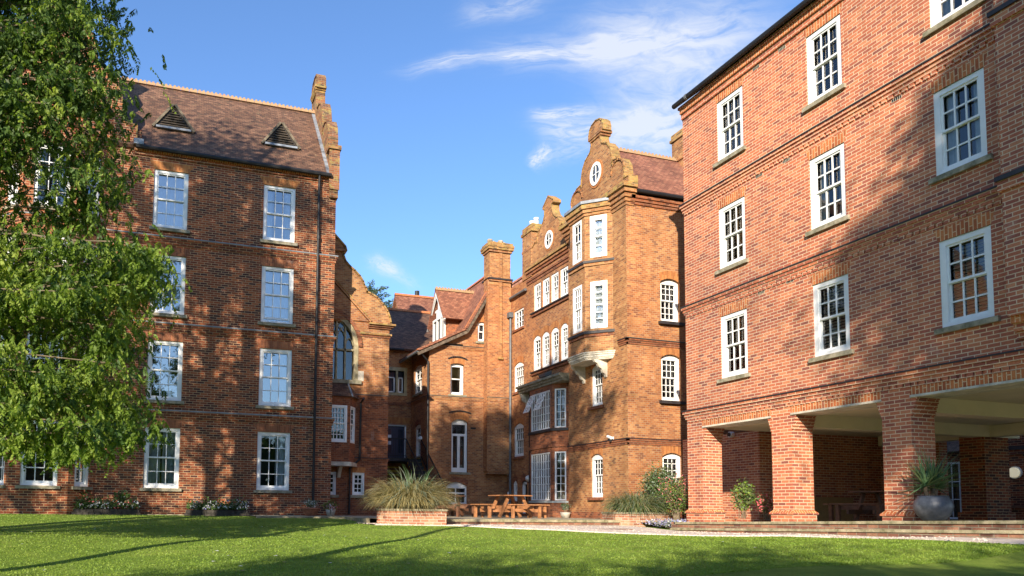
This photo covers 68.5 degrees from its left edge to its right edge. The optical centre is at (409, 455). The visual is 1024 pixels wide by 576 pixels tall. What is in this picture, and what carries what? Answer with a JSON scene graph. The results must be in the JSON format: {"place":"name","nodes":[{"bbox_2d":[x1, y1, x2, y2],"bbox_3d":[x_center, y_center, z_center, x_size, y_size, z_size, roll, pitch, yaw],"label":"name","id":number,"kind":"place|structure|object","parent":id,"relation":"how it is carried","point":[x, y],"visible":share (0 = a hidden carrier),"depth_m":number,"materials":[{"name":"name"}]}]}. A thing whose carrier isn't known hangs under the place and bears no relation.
{"place":"outdoors","nodes":[
{"label":"outdoors","id":0,"kind":"place"},
{"bbox_2d":[141,514,620,525],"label":"patio","id":1,"kind":"structure","parent":0,"point":[495,520],"depth_m":21.96,"materials":[{"name":"stone"}]},
{"bbox_2d":[301,508,319,515],"bbox_3d":[-3.249,1.840,24.408,0.620,0.270,0.614,2,-4,-18],"label":"terracotta pot","id":2,"kind":"object","parent":1,"relation":"on","point":[310,511],"visible":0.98,"depth_m":24.21,"materials":[{"name":"ceramic"}]},
{"bbox_2d":[304,499,318,507],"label":"pot flowers","id":3,"kind":"object","parent":2,"relation":"in","point":[309,504],"visible":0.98,"depth_m":24.32,"materials":[{"name":"green plant"}]},
{"bbox_2d":[325,509,335,515],"bbox_3d":[-2.610,1.879,24.506,0.340,0.220,0.337,2,-4,-18],"label":"stone pot","id":4,"kind":"object","parent":1,"relation":"on","point":[332,512],"visible":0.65,"depth_m":24.39,"materials":[{"name":"stone"}]},
{"bbox_2d":[320,499,339,514],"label":"pot flowers","id":5,"kind":"object","parent":4,"relation":"in","point":[330,506],"visible":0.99,"depth_m":24.46,"materials":[{"name":"green plant"}]},
{"bbox_2d":[387,438,448,512],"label":"iron staircase","id":6,"kind":"structure","parent":1,"relation":"on","point":[420,471],"depth_m":32.49,"materials":[{"name":"black metal"}]},
{"bbox_2d":[434,495,473,516],"bbox_3d":[1.280,1.838,27.232,2.340,0.773,2.340,-3,-6,43],"label":"picnic table","id":7,"kind":"object","parent":1,"relation":"on","point":[465,507],"visible":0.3,"depth_m":27.00,"materials":[{"name":"brown wood"}]},
{"bbox_2d":[471,495,549,517],"bbox_3d":[3.441,1.734,25.407,2.340,0.773,2.340,2,-4,-22],"label":"picnic table","id":8,"kind":"object","parent":1,"relation":"on","point":[513,508],"visible":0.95,"depth_m":25.17,"materials":[{"name":"brown wood"}]},
{"bbox_2d":[560,512,570,517],"bbox_3d":[5.703,2.169,27.157,0.380,0.200,0.376,2,-4,-18],"label":"stone pot","id":9,"kind":"object","parent":1,"relation":"on","point":[565,514],"visible":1,"depth_m":27.02,"materials":[{"name":"stone"}]},
{"bbox_2d":[561,503,570,511],"bbox_3d":[5.695,1.894,27.212,0.386,0.432,0.382,-3,-5,42],"label":"pot plant","id":10,"kind":"object","parent":9,"relation":"on","point":[565,506],"visible":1,"depth_m":27.17,"materials":[{"name":"green plant"}]},
{"bbox_2d":[2,0,802,307],"label":"sky","id":11,"kind":"structure","parent":0,"point":[457,121],"materials":[{"name":"blue"}]},
{"bbox_2d":[0,514,1023,575],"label":"lawn","id":12,"kind":"structure","parent":0,"point":[1010,564],"depth_m":10.99,"materials":[{"name":"green plant"}]},
{"bbox_2d":[0,0,192,477],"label":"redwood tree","id":13,"kind":"object","parent":12,"relation":"on","point":[26,43],"visible":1,"depth_m":11.23,"materials":[{"name":"green plant"}]},
{"bbox_2d":[71,509,140,514],"bbox_3d":[-9.297,1.731,22.799,1.958,0.205,0.500,2,-4,-18],"label":"stone trough","id":14,"kind":"object","parent":12,"relation":"on","point":[106,511],"visible":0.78,"depth_m":22.59,"materials":[{"name":"stone"}]},
{"bbox_2d":[73,489,139,508],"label":"trough flowers","id":15,"kind":"object","parent":14,"relation":"in","point":[86,502],"visible":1,"depth_m":22.71,"materials":[{"name":"green plant"}]},
{"bbox_2d":[184,510,248,515],"bbox_3d":[-6.178,1.836,23.794,2.008,0.205,0.500,2,-4,-18],"label":"stone trough","id":16,"kind":"object","parent":12,"relation":"on","point":[216,513],"visible":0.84,"depth_m":23.57,"materials":[{"name":"stone"}]},
{"bbox_2d":[186,494,248,509],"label":"trough flowers","id":17,"kind":"object","parent":16,"relation":"on","point":[197,505],"visible":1,"depth_m":23.69,"materials":[{"name":"green plant"}]},
{"bbox_2d":[376,508,447,524],"bbox_3d":[-0.036,1.764,20.341,1.743,0.625,1.742,2,-4,-18],"label":"brick planter","id":18,"kind":"object","parent":12,"relation":"on","point":[416,516],"visible":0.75,"depth_m":19.67,"materials":[{"name":"brick"}]},
{"bbox_2d":[355,464,462,511],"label":"ornamental grass","id":19,"kind":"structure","parent":18,"relation":"in","point":[409,495],"depth_m":19.82,"materials":[{"name":"plant"}]},
{"bbox_2d":[356,522,1023,544],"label":"gravel path","id":20,"kind":"structure","parent":0,"point":[614,529],"depth_m":17.01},
{"bbox_2d":[670,520,1023,538],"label":"terrace steps","id":21,"kind":"structure","parent":0,"point":[1010,529],"depth_m":14.45,"materials":[{"name":"stone"}]},
{"bbox_2d":[601,512,671,526],"bbox_3d":[7.064,2.071,22.998,1.896,0.645,1.384,2,-4,-18],"label":"brick planter","id":22,"kind":"object","parent":21,"relation":"on","point":[628,519],"visible":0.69,"depth_m":22.34,"materials":[{"name":"brick"}]},
{"bbox_2d":[594,491,669,515],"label":"ornamental grass","id":23,"kind":"object","parent":22,"relation":"in","point":[627,504],"depth_m":22.44,"materials":[{"name":"green plant"}]},
{"bbox_2d":[637,518,688,528],"bbox_3d":[7.329,1.920,21.160,1.748,0.351,1.206,0,-4,14],"label":"lavender mat","id":24,"kind":"object","parent":22,"relation":"in","point":[667,522],"visible":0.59,"depth_m":20.99,"materials":[{"name":"purple plant"}]},
{"bbox_2d":[618,455,682,511],"bbox_3d":[7.513,1.003,23.594,2.453,2.118,1.513,2,-4,-18],"label":"evergreen shrub","id":25,"kind":"object","parent":21,"relation":"on","point":[652,487],"visible":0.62,"depth_m":23.39,"materials":[{"name":"green plant"}]},
{"bbox_2d":[655,465,687,519],"bbox_3d":[7.892,1.156,21.970,1.314,1.771,1.209,-1,-4,25],"label":"flowering shrub","id":26,"kind":"object","parent":21,"relation":"on","point":[677,494],"visible":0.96,"depth_m":21.87,"materials":[{"name":"green plant"}]},
{"bbox_2d":[725,478,772,520],"bbox_3d":[8.959,1.105,19.299,1.363,1.150,0.830,-1,-4,24],"label":"rose bush","id":27,"kind":"object","parent":21,"relation":"on","point":[748,498],"visible":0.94,"depth_m":19.30,"materials":[{"name":"green plant"}]},
{"bbox_2d":[672,0,1023,521],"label":"arcaded block","id":28,"kind":"structure","parent":21,"relation":"on","point":[851,207],"depth_m":16.32,"materials":[{"name":"red brick"}]},
{"bbox_2d":[713,86,745,168],"bbox_3d":[8.476,-8.641,19.510,0.280,1.760,1.150,2,-4,-18],"label":"window","id":29,"kind":"structure","parent":28,"relation":"in","point":[722,157],"depth_m":19.60,"materials":[{"name":"white paint"}]},
{"bbox_2d":[715,196,748,274],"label":"window","id":30,"kind":"structure","parent":28,"relation":"in","point":[725,266],"depth_m":19.40,"materials":[{"name":"white paint"}]},
{"bbox_2d":[717,308,750,383],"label":"window","id":31,"kind":"structure","parent":28,"relation":"in","point":[727,376],"depth_m":19.20,"materials":[{"name":"white paint"}]},
{"bbox_2d":[802,14,845,112],"bbox_3d":[9.376,-8.828,16.707,0.280,1.760,1.130,2,-4,-18],"label":"window","id":32,"kind":"structure","parent":28,"relation":"in","point":[814,100],"depth_m":16.78,"materials":[{"name":"white paint"}]},
{"bbox_2d":[805,143,849,236],"bbox_3d":[9.344,-5.905,16.502,0.281,1.760,1.130,2,-4,-18],"label":"window","id":33,"kind":"structure","parent":28,"relation":"in","point":[826,222],"depth_m":16.63,"materials":[{"name":"white paint"}]},
{"bbox_2d":[808,274,854,362],"bbox_3d":[9.310,-3.002,16.299,0.280,1.760,1.130,2,-4,-18],"label":"window","id":34,"kind":"structure","parent":28,"relation":"in","point":[843,349],"depth_m":16.38,"materials":[{"name":"white paint"}]},
{"bbox_2d":[922,0,985,38],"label":"window","id":35,"kind":"structure","parent":28,"relation":"in","point":[937,22],"depth_m":14.13,"materials":[{"name":"white paint"}]},
{"bbox_2d":[928,67,993,184],"bbox_3d":[10.230,-6.089,13.742,0.281,1.760,1.140,2,-4,-18],"label":"window","id":36,"kind":"structure","parent":28,"relation":"in","point":[943,171],"depth_m":13.83,"materials":[{"name":"white paint"}]},
{"bbox_2d":[934,225,1000,334],"bbox_3d":[10.197,-3.186,13.539,0.280,1.760,1.140,2,-4,-18],"label":"window","id":37,"kind":"structure","parent":28,"relation":"in","point":[949,323],"depth_m":13.60,"materials":[{"name":"white paint"}]},
{"bbox_2d":[823,491,946,520],"bbox_3d":[11.820,1.269,18.447,2.340,0.773,2.340,3,-4,-26],"label":"picnic table","id":38,"kind":"object","parent":21,"relation":"on","point":[856,510],"visible":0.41,"depth_m":18.46,"materials":[{"name":"brown wood"}]},
{"bbox_2d":[913,496,953,520],"bbox_3d":[9.742,0.978,13.800,0.636,0.465,0.636,2,-4,-18],"label":"glazed bowl","id":39,"kind":"object","parent":21,"relation":"on","point":[933,508],"visible":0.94,"depth_m":13.59,"materials":[{"name":"grey ceramic"}]},
{"bbox_2d":[891,445,968,497],"bbox_3d":[9.745,0.299,13.923,1.581,1.021,1.512,2,-4,-18],"label":"yucca","id":40,"kind":"object","parent":39,"relation":"in","point":[933,477],"visible":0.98,"depth_m":13.80,"materials":[{"name":"green plant"}]},
{"label":"ground","id":41,"kind":"structure","parent":0,"visible":0},
{"bbox_2d":[0,7,341,514],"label":"brick block","id":42,"kind":"structure","parent":41,"relation":"on","point":[235,198],"depth_m":24.81,"materials":[{"name":"red brick"}]},
{"bbox_2d":[0,457,5,487],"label":"window","id":43,"kind":"structure","parent":42,"relation":"in","point":[2,473],"depth_m":21.99,"materials":[{"name":"white paint"}]},
{"bbox_2d":[2,169,18,209],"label":"window","id":44,"kind":"structure","parent":42,"relation":"in","point":[16,191],"depth_m":22.71,"materials":[{"name":"white paint"}]},
{"bbox_2d":[15,420,59,488],"bbox_3d":[-11.007,-0.040,22.095,1.200,2.040,0.204,2,-4,-18],"label":"window","id":45,"kind":"structure","parent":42,"relation":"in","point":[25,484],"depth_m":22.03,"materials":[{"name":"white paint"}]},
{"bbox_2d":[26,327,62,388],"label":"window","id":46,"kind":"structure","parent":42,"relation":"in","point":[29,335],"depth_m":22.26,"materials":[{"name":"white paint"}]},
{"bbox_2d":[29,145,70,209],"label":"window","id":47,"kind":"structure","parent":42,"relation":"in","point":[44,149],"depth_m":22.74,"materials":[{"name":"white paint"}]},
{"bbox_2d":[71,425,92,489],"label":"window","id":48,"kind":"structure","parent":42,"relation":"in","point":[78,485],"depth_m":22.76,"materials":[{"name":"white paint"}]},
{"bbox_2d":[86,158,103,222],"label":"window","id":49,"kind":"structure","parent":42,"relation":"in","point":[97,193],"depth_m":23.49,"materials":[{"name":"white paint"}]},
{"bbox_2d":[139,427,181,491],"bbox_3d":[-7.956,0.116,23.823,1.270,2.040,0.324,2,-4,-18],"label":"window","id":50,"kind":"structure","parent":42,"relation":"in","point":[170,455],"depth_m":23.90,"materials":[{"name":"white paint"}]},
{"bbox_2d":[143,340,183,404],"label":"window","id":51,"kind":"structure","parent":42,"relation":"in","point":[170,400],"depth_m":24.05,"materials":[{"name":"white paint"}]},
{"bbox_2d":[148,255,186,318],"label":"window","id":52,"kind":"structure","parent":42,"relation":"in","point":[179,263],"depth_m":24.35,"materials":[{"name":"white paint"}]},
{"bbox_2d":[149,169,189,233],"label":"window","id":53,"kind":"structure","parent":42,"relation":"in","point":[170,202],"depth_m":24.50,"materials":[{"name":"white paint"}]},
{"bbox_2d":[253,432,291,492],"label":"window","id":54,"kind":"structure","parent":42,"relation":"in","point":[282,445],"depth_m":24.98,"materials":[{"name":"white paint"}]},
{"bbox_2d":[255,348,293,409],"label":"window","id":55,"kind":"structure","parent":42,"relation":"in","point":[284,362],"depth_m":25.18,"materials":[{"name":"white paint"}]},
{"bbox_2d":[257,266,295,327],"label":"window","id":56,"kind":"structure","parent":42,"relation":"in","point":[277,283],"depth_m":25.38,"materials":[{"name":"blue glass"}]},
{"bbox_2d":[260,185,297,246],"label":"window","id":57,"kind":"structure","parent":42,"relation":"in","point":[289,215],"depth_m":25.54,"materials":[{"name":"white paint"}]},
{"bbox_2d":[330,233,395,515],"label":"brick chapel","id":58,"kind":"structure","parent":41,"relation":"on","point":[363,325],"depth_m":27.28,"materials":[{"name":"brick"}]},
{"bbox_2d":[330,472,338,497],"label":"window","id":59,"kind":"structure","parent":58,"relation":"in","point":[332,493],"depth_m":26.78,"materials":[{"name":"white paint"}]},
{"bbox_2d":[331,405,346,441],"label":"window","id":60,"kind":"structure","parent":58,"relation":"in","point":[344,429],"depth_m":26.43,"materials":[{"name":"white paint"}]},
{"bbox_2d":[333,307,363,384],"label":"tracery window","id":61,"kind":"structure","parent":58,"relation":"in","point":[357,376],"depth_m":27.25,"materials":[{"name":"beige stone"}]},
{"bbox_2d":[350,406,354,443],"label":"window","id":62,"kind":"structure","parent":58,"relation":"in","point":[352,436],"depth_m":26.97,"materials":[{"name":"white paint"}]},
{"bbox_2d":[350,473,366,497],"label":"window","id":63,"kind":"structure","parent":58,"relation":"in","point":[354,494],"depth_m":27.05,"materials":[{"name":"white paint"}]},
{"bbox_2d":[367,280,392,307],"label":"blue conifer","id":64,"kind":"object","parent":41,"relation":"on","point":[375,292],"visible":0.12,"depth_m":46.50,"materials":[{"name":"green plant"}]},
{"bbox_2d":[392,291,433,351],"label":"house","id":65,"kind":"structure","parent":41,"relation":"on","point":[417,301],"depth_m":42.67,"materials":[{"name":"tile"}]},
{"bbox_2d":[387,239,514,515],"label":"gabled house","id":66,"kind":"structure","parent":41,"relation":"on","point":[449,400],"depth_m":33.15,"materials":[{"name":"brick"}]},
{"bbox_2d":[388,424,405,457],"bbox_3d":[-0.662,-0.633,34.549,0.990,1.620,0.140,2,-4,-18],"label":"door","id":67,"kind":"structure","parent":66,"relation":"in","point":[394,431],"depth_m":34.58,"materials":[{"name":"grey paint"}]},
{"bbox_2d":[388,367,406,395],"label":"window","id":68,"kind":"structure","parent":66,"relation":"in","point":[396,383],"depth_m":34.75,"materials":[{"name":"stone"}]},
{"bbox_2d":[412,365,421,397],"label":"window","id":69,"kind":"structure","parent":66,"relation":"in","point":[419,367],"depth_m":34.28,"materials":[{"name":"white paint"}]},
{"bbox_2d":[416,425,420,458],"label":"window","id":70,"kind":"structure","parent":66,"relation":"in","point":[418,426],"depth_m":34.04,"materials":[{"name":"white paint"}]},
{"bbox_2d":[446,482,465,503],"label":"window","id":71,"kind":"structure","parent":66,"relation":"in","point":[456,484],"depth_m":32.70,"materials":[{"name":"white paint"}]},
{"bbox_2d":[448,364,466,396],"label":"window","id":72,"kind":"structure","parent":66,"relation":"in","point":[456,369],"depth_m":33.12,"materials":[{"name":"white paint"}]},
{"bbox_2d":[449,419,469,474],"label":"window","id":73,"kind":"structure","parent":66,"relation":"in","point":[463,471],"depth_m":32.87,"materials":[{"name":"white paint"}]},
{"bbox_2d":[476,322,483,343],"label":"window","id":74,"kind":"structure","parent":66,"relation":"in","point":[481,341],"depth_m":33.53,"materials":[{"name":"white paint"}]},
{"bbox_2d":[507,195,569,516],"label":"recessed wing","id":75,"kind":"structure","parent":41,"relation":"on","point":[539,298],"depth_m":30.14,"materials":[{"name":"orange brick"}]},
{"bbox_2d":[511,481,517,502],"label":"window","id":76,"kind":"structure","parent":75,"relation":"in","point":[515,483],"depth_m":32.55,"materials":[{"name":"white paint"}]},
{"bbox_2d":[512,362,523,394],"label":"window","id":77,"kind":"structure","parent":75,"relation":"in","point":[520,364],"depth_m":32.64,"materials":[{"name":"white paint"}]},
{"bbox_2d":[512,307,524,332],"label":"window","id":78,"kind":"structure","parent":75,"relation":"in","point":[522,326],"depth_m":32.75,"materials":[{"name":"white paint"}]},
{"bbox_2d":[512,424,524,459],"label":"window","id":79,"kind":"structure","parent":75,"relation":"in","point":[521,455],"depth_m":32.42,"materials":[{"name":"white paint"}]},
{"bbox_2d":[523,482,526,512],"bbox_3d":[5.139,1.847,31.660,0.460,1.460,0.460,2,-4,-18],"label":"door","id":80,"kind":"structure","parent":75,"relation":"in","point":[524,483],"depth_m":31.74,"materials":[{"name":"white paint"}]},
{"bbox_2d":[534,336,540,370],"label":"window","id":81,"kind":"structure","parent":75,"relation":"in","point":[538,338],"depth_m":31.02,"materials":[{"name":"white paint"}]},
{"bbox_2d":[535,282,540,310],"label":"window","id":82,"kind":"structure","parent":75,"relation":"in","point":[538,285],"depth_m":31.15,"materials":[{"name":"white paint"}]},
{"bbox_2d":[531,452,549,500],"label":"window","id":83,"kind":"structure","parent":75,"relation":"in","point":[546,453],"depth_m":29.54,"materials":[{"name":"white paint"}]},
{"bbox_2d":[531,390,549,431],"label":"window","id":84,"kind":"structure","parent":75,"relation":"in","point":[548,391],"depth_m":29.64,"materials":[{"name":"white paint"}]},
{"bbox_2d":[543,277,548,306],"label":"window","id":85,"kind":"structure","parent":75,"relation":"in","point":[545,298],"depth_m":30.49,"materials":[{"name":"white paint"}]},
{"bbox_2d":[543,332,548,367],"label":"window","id":86,"kind":"structure","parent":75,"relation":"in","point":[546,334],"depth_m":30.36,"materials":[{"name":"white paint"}]},
{"bbox_2d":[544,228,553,250],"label":"oval window","id":87,"kind":"structure","parent":75,"relation":"in","point":[548,246],"depth_m":30.15,"materials":[{"name":"white paint"}]},
{"bbox_2d":[552,272,557,301],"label":"window","id":88,"kind":"structure","parent":75,"relation":"in","point":[556,274],"depth_m":29.81,"materials":[{"name":"white paint"}]},
{"bbox_2d":[552,327,558,363],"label":"window","id":89,"kind":"structure","parent":75,"relation":"in","point":[555,330],"depth_m":29.57,"materials":[{"name":"white paint"}]},
{"bbox_2d":[555,451,565,499],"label":"window","id":90,"kind":"structure","parent":75,"relation":"in","point":[556,452],"depth_m":28.34,"materials":[{"name":"white paint"}]},
{"bbox_2d":[555,388,565,427],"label":"window","id":91,"kind":"structure","parent":75,"relation":"in","point":[560,389],"depth_m":28.51,"materials":[{"name":"white paint"}]},
{"bbox_2d":[561,266,567,296],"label":"window","id":92,"kind":"structure","parent":75,"relation":"in","point":[565,269],"depth_m":29.09,"materials":[{"name":"white paint"}]},
{"bbox_2d":[561,323,567,360],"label":"window","id":93,"kind":"structure","parent":75,"relation":"in","point":[565,326],"depth_m":28.89,"materials":[{"name":"white paint"}]},
{"bbox_2d":[558,118,748,520],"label":"gabled tower","id":94,"kind":"structure","parent":41,"relation":"on","point":[621,228],"depth_m":25.18,"materials":[{"name":"brick"}]},
{"bbox_2d":[573,285,581,333],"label":"window","id":95,"kind":"structure","parent":94,"relation":"in","point":[575,330],"depth_m":26.26,"materials":[{"name":"white paint"}]},
{"bbox_2d":[573,220,581,264],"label":"window","id":96,"kind":"structure","parent":94,"relation":"in","point":[579,223],"depth_m":26.40,"materials":[{"name":"white paint"}]},
{"bbox_2d":[587,365,603,410],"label":"window","id":97,"kind":"structure","parent":94,"relation":"in","point":[596,405],"depth_m":26.26,"materials":[{"name":"white paint"}]},
{"bbox_2d":[587,454,604,499],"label":"window","id":98,"kind":"structure","parent":94,"relation":"in","point":[595,496],"depth_m":26.08,"materials":[{"name":"white paint"}]},
{"bbox_2d":[589,159,602,187],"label":"oval window","id":99,"kind":"structure","parent":94,"relation":"in","point":[596,171],"depth_m":26.52,"materials":[{"name":"white paint"}]},
{"bbox_2d":[590,214,606,257],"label":"window","id":100,"kind":"structure","parent":94,"relation":"in","point":[598,224],"depth_m":25.73,"materials":[{"name":"white paint"}]},
{"bbox_2d":[590,280,607,328],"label":"window","id":101,"kind":"structure","parent":94,"relation":"in","point":[598,289],"depth_m":25.57,"materials":[{"name":"white paint"}]},
{"bbox_2d":[662,453,679,505],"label":"window","id":102,"kind":"structure","parent":94,"relation":"in","point":[670,457],"depth_m":24.80,"materials":[{"name":"white paint"}]},
{"bbox_2d":[658,279,684,326],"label":"window","id":103,"kind":"structure","parent":94,"relation":"in","point":[668,284],"depth_m":25.18,"materials":[{"name":"white paint"}]},
{"bbox_2d":[659,355,685,404],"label":"window","id":104,"kind":"structure","parent":94,"relation":"in","point":[669,359],"depth_m":25.00,"materials":[{"name":"white paint"}]},
{"bbox_2d":[947,435,1023,520],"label":"courtyard building","id":105,"kind":"structure","parent":41,"relation":"on","point":[1016,452],"depth_m":24.13,"materials":[{"name":"red brick"}]},
{"bbox_2d":[948,462,961,520],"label":"window","id":106,"kind":"structure","parent":105,"relation":"in","point":[953,518],"depth_m":29.80,"materials":[{"name":"white paint"}]},
{"bbox_2d":[1009,466,1022,478],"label":"wall lamp","id":107,"kind":"object","parent":105,"relation":"attached to","point":[1016,472],"visible":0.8,"depth_m":23.92,"materials":[{"name":"white glass"}]}
]}

